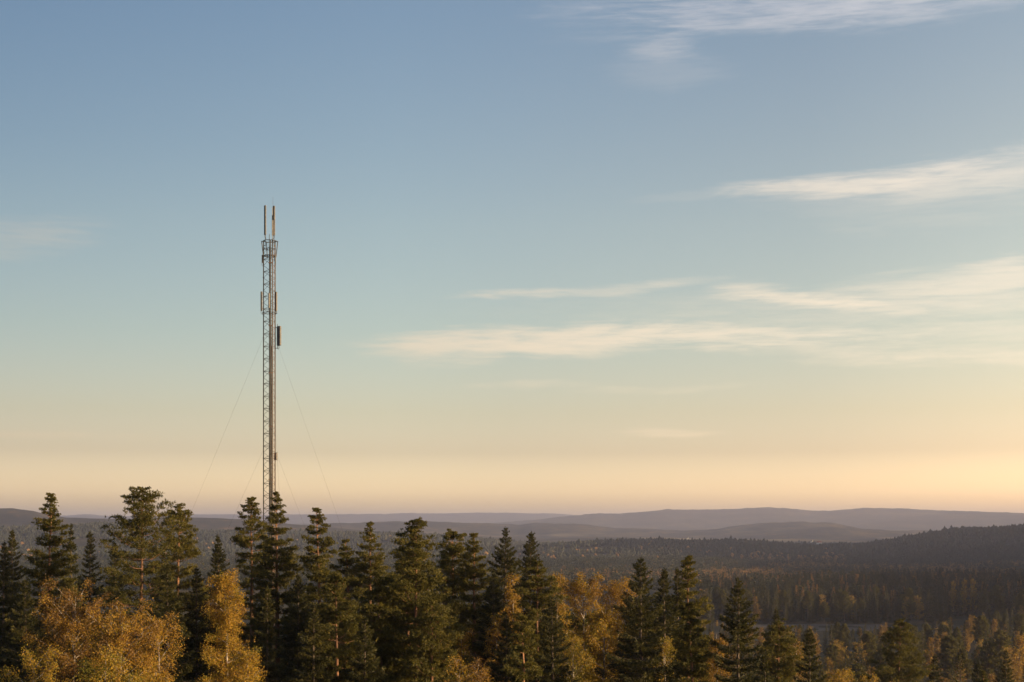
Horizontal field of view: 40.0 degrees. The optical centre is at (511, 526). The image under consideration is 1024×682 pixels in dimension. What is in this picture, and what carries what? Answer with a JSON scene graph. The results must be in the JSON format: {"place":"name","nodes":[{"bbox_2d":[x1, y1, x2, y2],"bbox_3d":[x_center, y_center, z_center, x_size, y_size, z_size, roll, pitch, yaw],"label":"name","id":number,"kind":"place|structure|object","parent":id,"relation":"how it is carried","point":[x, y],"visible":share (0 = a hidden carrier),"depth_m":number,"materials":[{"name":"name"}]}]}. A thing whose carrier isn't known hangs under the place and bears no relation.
{"place":"outdoors","nodes":[
{"label":"outdoors","id":0,"kind":"place"},
{"bbox_2d":[0,507,1023,681],"bbox_3d":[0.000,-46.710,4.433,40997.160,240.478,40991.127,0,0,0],"label":"ground","id":1,"kind":"structure","parent":0,"point":[857,525],"depth_m":6719.18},
{"bbox_2d":[0,540,31,681],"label":"spruce tree","id":2,"kind":"object","parent":1,"relation":"on","point":[4,598],"visible":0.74,"depth_m":91.81,"materials":[{"name":"green plant"}]},
{"bbox_2d":[0,529,40,678],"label":"spruce tree","id":3,"kind":"object","parent":1,"relation":"on","point":[12,544],"visible":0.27,"depth_m":103.86,"materials":[{"name":"green plant"}]},
{"bbox_2d":[0,580,55,681],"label":"spruce tree","id":4,"kind":"object","parent":1,"relation":"on","point":[25,604],"visible":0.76,"depth_m":83.64,"materials":[{"name":"green plant"}]},
{"bbox_2d":[0,644,62,681],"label":"birch tree","id":5,"kind":"object","parent":1,"relation":"on","point":[29,661],"visible":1,"depth_m":55.82,"materials":[{"name":"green plant"}]},
{"bbox_2d":[6,492,86,669],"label":"pine tree","id":6,"kind":"object","parent":1,"relation":"on","point":[47,564],"visible":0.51,"depth_m":94.96,"materials":[{"name":"green plant"}]},
{"bbox_2d":[20,576,116,681],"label":"birch tree","id":7,"kind":"object","parent":1,"relation":"on","point":[70,627],"visible":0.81,"depth_m":65.66,"materials":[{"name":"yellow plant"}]},
{"bbox_2d":[52,523,88,679],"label":"spruce tree","id":8,"kind":"object","parent":1,"relation":"on","point":[72,551],"visible":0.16,"depth_m":115.86,"materials":[{"name":"green plant"}]},
{"bbox_2d":[63,530,110,681],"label":"spruce tree","id":9,"kind":"object","parent":1,"relation":"on","point":[89,559],"visible":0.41,"depth_m":105.84,"materials":[{"name":"green plant"}]},
{"bbox_2d":[72,644,150,681],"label":"birch tree","id":10,"kind":"object","parent":1,"relation":"on","point":[94,673],"visible":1,"depth_m":53.82,"materials":[{"name":"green plant"}]},
{"bbox_2d":[94,542,134,674],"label":"spruce tree","id":11,"kind":"object","parent":1,"relation":"on","point":[106,581],"visible":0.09,"depth_m":119.73,"materials":[{"name":"green plant"}]},
{"bbox_2d":[75,596,176,681],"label":"birch tree","id":12,"kind":"object","parent":1,"relation":"on","point":[119,636],"visible":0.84,"depth_m":61.58,"materials":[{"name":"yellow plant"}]},
{"bbox_2d":[91,486,194,671],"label":"pine tree","id":13,"kind":"object","parent":1,"relation":"on","point":[137,525],"visible":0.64,"depth_m":87.61,"materials":[{"name":"green plant"}]},
{"bbox_2d":[131,609,188,681],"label":"birch tree","id":14,"kind":"object","parent":1,"relation":"on","point":[159,656],"visible":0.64,"depth_m":66.32,"materials":[{"name":"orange plant"}]},
{"bbox_2d":[138,560,203,681],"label":"spruce tree","id":15,"kind":"object","parent":1,"relation":"on","point":[183,667],"visible":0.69,"depth_m":83.68,"materials":[{"name":"green plant"}]},
{"bbox_2d":[145,503,213,678],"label":"pine tree","id":16,"kind":"object","parent":1,"relation":"on","point":[188,544],"visible":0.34,"depth_m":90.74,"materials":[{"name":"green plant"}]},
{"bbox_2d":[172,566,223,681],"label":"spruce tree","id":17,"kind":"object","parent":1,"relation":"on","point":[199,638],"visible":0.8,"depth_m":87.76,"materials":[{"name":"green plant"}]},
{"bbox_2d":[193,535,251,679],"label":"spruce tree","id":18,"kind":"object","parent":1,"relation":"on","point":[216,559],"visible":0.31,"depth_m":95.79,"materials":[{"name":"green plant"}]},
{"bbox_2d":[194,568,258,681],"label":"birch tree","id":19,"kind":"object","parent":1,"relation":"on","point":[227,619],"visible":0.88,"depth_m":73.51,"materials":[{"name":"yellow plant"}]},
{"bbox_2d":[225,644,266,681],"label":"birch tree","id":20,"kind":"object","parent":1,"relation":"on","point":[252,657],"visible":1,"depth_m":67.83,"materials":[{"name":"yellow plant"}]},
{"bbox_2d":[230,496,280,668],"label":"pine tree","id":21,"kind":"object","parent":1,"relation":"on","point":[252,510],"visible":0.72,"depth_m":102.00,"materials":[{"name":"green plant"}]},
{"bbox_2d":[182,205,347,660],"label":"radio mast","id":22,"kind":"object","parent":1,"relation":"on","point":[270,256],"visible":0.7,"depth_m":139.94,"materials":[{"name":"metal"}]},
{"bbox_2d":[252,585,286,681],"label":"spruce tree","id":23,"kind":"object","parent":1,"relation":"on","point":[272,665],"visible":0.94,"depth_m":83.85,"materials":[{"name":"green plant"}]},
{"bbox_2d":[242,491,312,679],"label":"pine tree","id":24,"kind":"object","parent":1,"relation":"on","point":[287,562],"visible":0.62,"depth_m":96.68,"materials":[{"name":"green plant"}]},
{"bbox_2d":[268,574,326,681],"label":"spruce tree","id":25,"kind":"object","parent":1,"relation":"on","point":[290,640],"visible":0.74,"depth_m":87.65,"materials":[{"name":"green plant"}]},
{"bbox_2d":[284,602,338,681],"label":"spruce tree","id":26,"kind":"object","parent":1,"relation":"on","point":[320,661],"visible":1,"depth_m":75.78,"materials":[{"name":"green plant"}]},
{"bbox_2d":[279,507,356,676],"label":"pine tree","id":27,"kind":"object","parent":1,"relation":"on","point":[318,576],"visible":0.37,"depth_m":94.67,"materials":[{"name":"green plant"}]},
{"bbox_2d":[296,571,378,681],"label":"pine tree","id":28,"kind":"object","parent":1,"relation":"on","point":[334,611],"visible":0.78,"depth_m":77.55,"materials":[{"name":"green plant"}]},
{"bbox_2d":[322,539,374,672],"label":"pine tree","id":29,"kind":"object","parent":1,"relation":"on","point":[347,571],"visible":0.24,"depth_m":101.20,"materials":[{"name":"green plant"}]},
{"bbox_2d":[343,616,387,681],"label":"spruce tree","id":30,"kind":"object","parent":1,"relation":"on","point":[367,665],"visible":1,"depth_m":75.83,"materials":[{"name":"green plant"}]},
{"bbox_2d":[340,521,393,681],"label":"pine tree","id":31,"kind":"object","parent":1,"relation":"on","point":[377,565],"visible":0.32,"depth_m":97.75,"materials":[{"name":"green plant"}]},
{"bbox_2d":[341,571,409,681],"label":"pine tree","id":32,"kind":"object","parent":1,"relation":"on","point":[381,598],"visible":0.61,"depth_m":83.23,"materials":[{"name":"green plant"}]},
{"bbox_2d":[383,547,445,678],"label":"pine tree","id":33,"kind":"object","parent":1,"relation":"on","point":[425,593],"visible":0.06,"depth_m":89.45,"materials":[{"name":"green plant"}]},
{"bbox_2d":[363,517,478,681],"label":"pine tree","id":34,"kind":"object","parent":1,"relation":"on","point":[406,583],"visible":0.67,"depth_m":83.13,"materials":[{"name":"green plant"}]},
{"bbox_2d":[391,600,464,681],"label":"pine tree","id":35,"kind":"object","parent":1,"relation":"on","point":[423,661],"visible":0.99,"depth_m":79.64,"materials":[{"name":"green plant"}]},
{"bbox_2d":[428,528,484,681],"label":"pine tree","id":36,"kind":"object","parent":1,"relation":"on","point":[454,550],"visible":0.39,"depth_m":99.50,"materials":[{"name":"green plant"}]},
{"bbox_2d":[443,654,473,681],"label":"birch tree","id":37,"kind":"object","parent":1,"relation":"on","point":[459,678],"visible":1,"depth_m":69.78,"materials":[{"name":"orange plant"}]},
{"bbox_2d":[446,623,476,681],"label":"birch tree","id":38,"kind":"object","parent":1,"relation":"on","point":[465,636],"visible":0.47,"depth_m":83.93,"materials":[{"name":"orange plant"}]},
{"bbox_2d":[444,532,499,681],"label":"pine tree","id":39,"kind":"object","parent":1,"relation":"on","point":[471,572],"visible":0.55,"depth_m":97.85,"materials":[{"name":"green plant"}]},
{"bbox_2d":[462,657,493,681],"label":"birch tree","id":40,"kind":"object","parent":1,"relation":"on","point":[477,675],"visible":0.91,"depth_m":73.78,"materials":[{"name":"orange plant"}]},
{"bbox_2d":[462,572,517,681],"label":"spruce tree","id":41,"kind":"object","parent":1,"relation":"on","point":[494,600],"visible":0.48,"depth_m":91.84,"materials":[{"name":"green plant"}]},
{"bbox_2d":[481,612,510,681],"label":"conifer tree","id":42,"kind":"object","parent":1,"relation":"on","point":[493,630],"visible":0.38,"depth_m":89.78,"materials":[{"name":"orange plant"}]},
{"bbox_2d":[469,527,534,663],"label":"spruce tree","id":43,"kind":"object","parent":1,"relation":"on","point":[502,556],"visible":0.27,"depth_m":101.93,"materials":[{"name":"green plant"}]},
{"bbox_2d":[488,615,525,681],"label":"spruce tree","id":44,"kind":"object","parent":1,"relation":"on","point":[500,655],"visible":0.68,"depth_m":82.01,"materials":[{"name":"green plant"}]},
{"bbox_2d":[0,520,1023,560],"bbox_3d":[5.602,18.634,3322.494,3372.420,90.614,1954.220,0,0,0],"label":"woods","id":45,"kind":"object","parent":1,"relation":"on","point":[916,543],"visible":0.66,"depth_m":2682.38,"materials":[{"name":"green plant"}]},
{"bbox_2d":[0,543,1023,589],"bbox_3d":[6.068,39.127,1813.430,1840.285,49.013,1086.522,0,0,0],"label":"woods","id":46,"kind":"object","parent":1,"relation":"on","point":[599,563],"visible":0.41,"depth_m":1880.96,"materials":[{"name":"green plant"}]},
{"bbox_2d":[494,572,531,681],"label":"birch tree","id":47,"kind":"object","parent":1,"relation":"on","point":[516,608],"visible":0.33,"depth_m":93.95,"materials":[{"name":"orange plant"}]},
{"bbox_2d":[499,615,543,681],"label":"pine tree","id":48,"kind":"object","parent":1,"relation":"on","point":[520,675],"visible":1,"depth_m":70.00,"materials":[{"name":"green plant"}]},
{"bbox_2d":[499,531,562,681],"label":"spruce tree","id":49,"kind":"object","parent":1,"relation":"on","point":[528,560],"visible":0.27,"depth_m":95.88,"materials":[{"name":"green plant"}]},
{"bbox_2d":[508,560,572,681],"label":"pine tree","id":50,"kind":"object","parent":1,"relation":"on","point":[537,584],"visible":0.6,"depth_m":89.41,"materials":[{"name":"green plant"}]},
{"bbox_2d":[534,594,578,681],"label":"spruce tree","id":51,"kind":"object","parent":1,"relation":"on","point":[550,659],"visible":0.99,"depth_m":80.01,"materials":[{"name":"green plant"}]},
{"bbox_2d":[545,570,574,679],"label":"birch tree","id":52,"kind":"object","parent":1,"relation":"on","point":[562,604],"visible":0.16,"depth_m":103.71,"materials":[{"name":"orange plant"}]},
{"bbox_2d":[550,628,596,681],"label":"birch tree","id":53,"kind":"object","parent":1,"relation":"on","point":[576,642],"visible":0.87,"depth_m":84.09,"materials":[{"name":"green plant"}]},
{"bbox_2d":[545,571,614,681],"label":"birch tree","id":54,"kind":"object","parent":1,"relation":"on","point":[580,589],"visible":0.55,"depth_m":95.81,"materials":[{"name":"orange plant"}]},
{"bbox_2d":[563,615,607,677],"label":"pine tree","id":55,"kind":"object","parent":1,"relation":"on","point":[577,624],"visible":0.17,"depth_m":114.03,"materials":[{"name":"green plant"}]},
{"bbox_2d":[576,602,626,681],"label":"birch tree","id":56,"kind":"object","parent":1,"relation":"on","point":[603,618],"visible":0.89,"depth_m":92.26,"materials":[{"name":"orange plant"}]},
{"bbox_2d":[587,575,637,679],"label":"birch tree","id":57,"kind":"object","parent":1,"relation":"on","point":[616,593],"visible":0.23,"depth_m":97.57,"materials":[{"name":"orange plant"}]},
{"bbox_2d":[606,602,667,679],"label":"birch tree","id":58,"kind":"object","parent":1,"relation":"on","point":[632,632],"visible":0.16,"depth_m":95.57,"materials":[{"name":"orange plant"}]},
{"bbox_2d":[593,556,681,681],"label":"spruce tree","id":59,"kind":"object","parent":1,"relation":"on","point":[640,644],"visible":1,"depth_m":79.61,"materials":[{"name":"green plant"}]},
{"bbox_2d":[637,567,690,681],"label":"spruce tree","id":60,"kind":"object","parent":1,"relation":"on","point":[664,598],"visible":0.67,"depth_m":87.94,"materials":[{"name":"green plant"}]},
{"bbox_2d":[649,634,684,681],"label":"birch tree","id":61,"kind":"object","parent":1,"relation":"on","point":[665,649],"visible":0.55,"depth_m":83.96,"materials":[{"name":"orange plant"}]},
{"bbox_2d":[657,567,701,681],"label":"spruce tree","id":62,"kind":"object","parent":1,"relation":"on","point":[678,595],"visible":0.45,"depth_m":91.12,"materials":[{"name":"green plant"}]},
{"bbox_2d":[668,602,714,681],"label":"pine tree","id":63,"kind":"object","parent":1,"relation":"on","point":[691,647],"visible":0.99,"depth_m":79.51,"materials":[{"name":"green plant"}]},
{"bbox_2d":[665,555,724,681],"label":"pine tree","id":64,"kind":"object","parent":1,"relation":"on","point":[689,583],"visible":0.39,"depth_m":91.94,"materials":[{"name":"green plant"}]},
{"bbox_2d":[698,634,733,681],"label":"birch tree","id":65,"kind":"object","parent":1,"relation":"on","point":[717,669],"visible":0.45,"depth_m":85.63,"materials":[{"name":"orange plant"}]},
{"bbox_2d":[715,589,728,608],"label":"pine tree","id":66,"kind":"object","parent":1,"relation":"on","point":[721,600],"visible":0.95,"depth_m":822.40,"materials":[{"name":"green plant"}]},
{"bbox_2d":[701,577,770,681],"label":"spruce tree","id":67,"kind":"object","parent":1,"relation":"on","point":[725,662],"visible":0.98,"depth_m":78.71,"materials":[{"name":"green plant"}]},
{"bbox_2d":[753,658,772,681],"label":"spruce tree","id":68,"kind":"object","parent":1,"relation":"on","point":[765,667],"visible":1,"depth_m":77.90,"materials":[{"name":"green plant"}]},
{"bbox_2d":[763,588,772,621],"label":"spruce tree","id":69,"kind":"object","parent":1,"relation":"on","point":[768,605],"visible":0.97,"depth_m":824.01,"materials":[{"name":"green plant"}]},
{"bbox_2d":[753,635,807,681],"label":"pine tree","id":70,"kind":"object","parent":1,"relation":"on","point":[786,636],"visible":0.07,"depth_m":204.06,"materials":[{"name":"green plant"}]},
{"bbox_2d":[753,618,811,681],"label":"pine tree","id":71,"kind":"object","parent":1,"relation":"on","point":[779,628],"visible":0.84,"depth_m":103.18,"materials":[{"name":"green plant"}]},
{"bbox_2d":[787,638,806,681],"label":"birch tree","id":72,"kind":"object","parent":1,"relation":"on","point":[796,644],"visible":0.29,"depth_m":127.91,"materials":[{"name":"orange plant"}]},
{"bbox_2d":[801,591,813,618],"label":"pine tree","id":73,"kind":"object","parent":1,"relation":"on","point":[806,602],"visible":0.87,"depth_m":826.94,"materials":[{"name":"green plant"}]},
{"bbox_2d":[791,629,829,681],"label":"spruce tree","id":74,"kind":"object","parent":1,"relation":"on","point":[809,668],"visible":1,"depth_m":91.78,"materials":[{"name":"green plant"}]},
{"bbox_2d":[824,644,837,670],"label":"pine tree","id":75,"kind":"object","parent":1,"relation":"on","point":[831,650],"visible":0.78,"depth_m":482.64,"materials":[{"name":"green plant"}]},
{"bbox_2d":[824,667,857,681],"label":"birch tree","id":76,"kind":"object","parent":1,"relation":"on","point":[838,678],"visible":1,"depth_m":87.77,"materials":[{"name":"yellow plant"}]},
{"bbox_2d":[835,646,852,680],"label":"birch tree","id":77,"kind":"object","parent":1,"relation":"on","point":[844,652],"visible":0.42,"depth_m":461.90,"materials":[{"name":"yellow plant"}]},
{"bbox_2d":[835,590,853,621],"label":"pine tree","id":78,"kind":"object","parent":1,"relation":"on","point":[844,602],"visible":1,"depth_m":824.08,"materials":[{"name":"green plant"}]},
{"bbox_2d":[679,567,1023,614],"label":"woods","id":79,"kind":"object","parent":1,"relation":"on","point":[893,582],"visible":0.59,"depth_m":1008.07,"materials":[{"name":"green plant"}]},
{"bbox_2d":[855,635,866,669],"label":"spruce tree","id":80,"kind":"object","parent":1,"relation":"on","point":[859,654],"visible":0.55,"depth_m":453.71,"materials":[{"name":"green plant"}]},
{"bbox_2d":[858,631,877,669],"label":"pine tree","id":81,"kind":"object","parent":1,"relation":"on","point":[868,640],"visible":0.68,"depth_m":480.88,"materials":[{"name":"green plant"}]},
{"bbox_2d":[870,586,882,607],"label":"pine tree","id":82,"kind":"object","parent":1,"relation":"on","point":[879,595],"visible":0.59,"depth_m":877.28,"materials":[{"name":"green plant"}]},
{"bbox_2d":[871,644,884,681],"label":"pine tree","id":83,"kind":"object","parent":1,"relation":"on","point":[877,655],"visible":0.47,"depth_m":457.08,"materials":[{"name":"green plant"}]},
{"bbox_2d":[858,618,935,681],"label":"pine tree","id":84,"kind":"object","parent":1,"relation":"on","point":[892,673],"visible":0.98,"depth_m":149.54,"materials":[{"name":"green plant"}]},
{"bbox_2d":[912,595,923,619],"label":"birch tree","id":85,"kind":"object","parent":1,"relation":"on","point":[917,599],"visible":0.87,"depth_m":825.58,"materials":[{"name":"brown plant"}]},
{"bbox_2d":[922,624,933,649],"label":"pine tree","id":86,"kind":"object","parent":1,"relation":"on","point":[928,630],"visible":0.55,"depth_m":588.38,"materials":[{"name":"green plant"}]},
{"bbox_2d":[922,637,936,675],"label":"birch tree","id":87,"kind":"object","parent":1,"relation":"on","point":[930,654],"visible":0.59,"depth_m":496.33,"materials":[{"name":"orange plant"}]},
{"bbox_2d":[925,655,945,681],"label":"spruce tree","id":88,"kind":"object","parent":1,"relation":"on","point":[935,674],"visible":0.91,"depth_m":149.90,"materials":[{"name":"green plant"}]},
{"bbox_2d":[936,636,961,680],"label":"pine tree","id":89,"kind":"object","parent":1,"relation":"on","point":[949,647],"visible":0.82,"depth_m":453.59,"materials":[{"name":"green plant"}]},
{"bbox_2d":[949,580,957,611],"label":"spruce tree","id":90,"kind":"object","parent":1,"relation":"on","point":[953,594],"visible":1,"depth_m":871.57,"materials":[{"name":"plant"}]},
{"bbox_2d":[951,627,965,649],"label":"pine tree","id":91,"kind":"object","parent":1,"relation":"on","point":[956,633],"visible":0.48,"depth_m":542.82,"materials":[{"name":"green plant"}]},
{"bbox_2d":[955,652,965,681],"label":"spruce tree","id":92,"kind":"object","parent":1,"relation":"on","point":[959,662],"visible":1,"depth_m":189.98,"materials":[{"name":"green plant"}]},
{"bbox_2d":[948,648,973,679],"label":"pine tree","id":93,"kind":"object","parent":1,"relation":"on","point":[968,670],"visible":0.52,"depth_m":438.50,"materials":[{"name":"green plant"}]},
{"bbox_2d":[959,578,968,611],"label":"spruce tree","id":94,"kind":"object","parent":1,"relation":"on","point":[965,594],"visible":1,"depth_m":871.41,"materials":[{"name":"plant"}]},
{"bbox_2d":[967,579,978,611],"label":"spruce tree","id":95,"kind":"object","parent":1,"relation":"on","point":[971,595],"visible":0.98,"depth_m":871.48,"materials":[{"name":"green plant"}]},
{"bbox_2d":[971,659,984,681],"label":"spruce tree","id":96,"kind":"object","parent":1,"relation":"on","point":[976,672],"visible":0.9,"depth_m":165.00,"materials":[{"name":"green plant"}]},
{"bbox_2d":[971,615,990,645],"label":"pine tree","id":97,"kind":"object","parent":1,"relation":"on","point":[981,622],"visible":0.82,"depth_m":597.67,"materials":[{"name":"green plant"}]},
{"bbox_2d":[971,641,1000,681],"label":"pine tree","id":98,"kind":"object","parent":1,"relation":"on","point":[990,663],"visible":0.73,"depth_m":420.72,"materials":[{"name":"green plant"}]},
{"bbox_2d":[990,610,1003,629],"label":"pine tree","id":99,"kind":"object","parent":1,"relation":"on","point":[996,615],"visible":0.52,"depth_m":703.92,"materials":[{"name":"green plant"}]},
{"bbox_2d":[989,630,1012,670],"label":"pine tree","id":100,"kind":"object","parent":1,"relation":"on","point":[999,635],"visible":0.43,"depth_m":489.93,"materials":[{"name":"green plant"}]},
{"bbox_2d":[993,649,1014,681],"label":"spruce tree","id":101,"kind":"object","parent":1,"relation":"on","point":[1003,668],"visible":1,"depth_m":150.02,"materials":[{"name":"green plant"}]},
{"bbox_2d":[1006,633,1023,680],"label":"birch tree","id":102,"kind":"object","parent":1,"relation":"on","point":[1019,659],"visible":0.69,"depth_m":418.63,"materials":[{"name":"orange plant"}]},
{"bbox_2d":[1012,613,1023,635],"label":"pine tree","id":103,"kind":"object","parent":1,"relation":"on","point":[1018,621],"visible":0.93,"depth_m":645.50,"materials":[{"name":"green plant"}]},
{"bbox_2d":[0,0,1023,515],"label":"sky","id":104,"kind":"structure","parent":0,"point":[571,257],"materials":[{"name":"blue"}]},
{"bbox_2d":[748,624,886,630],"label":"field","id":105,"kind":"structure","parent":0,"point":[872,626],"depth_m":788.50,"materials":[{"name":"plant"}]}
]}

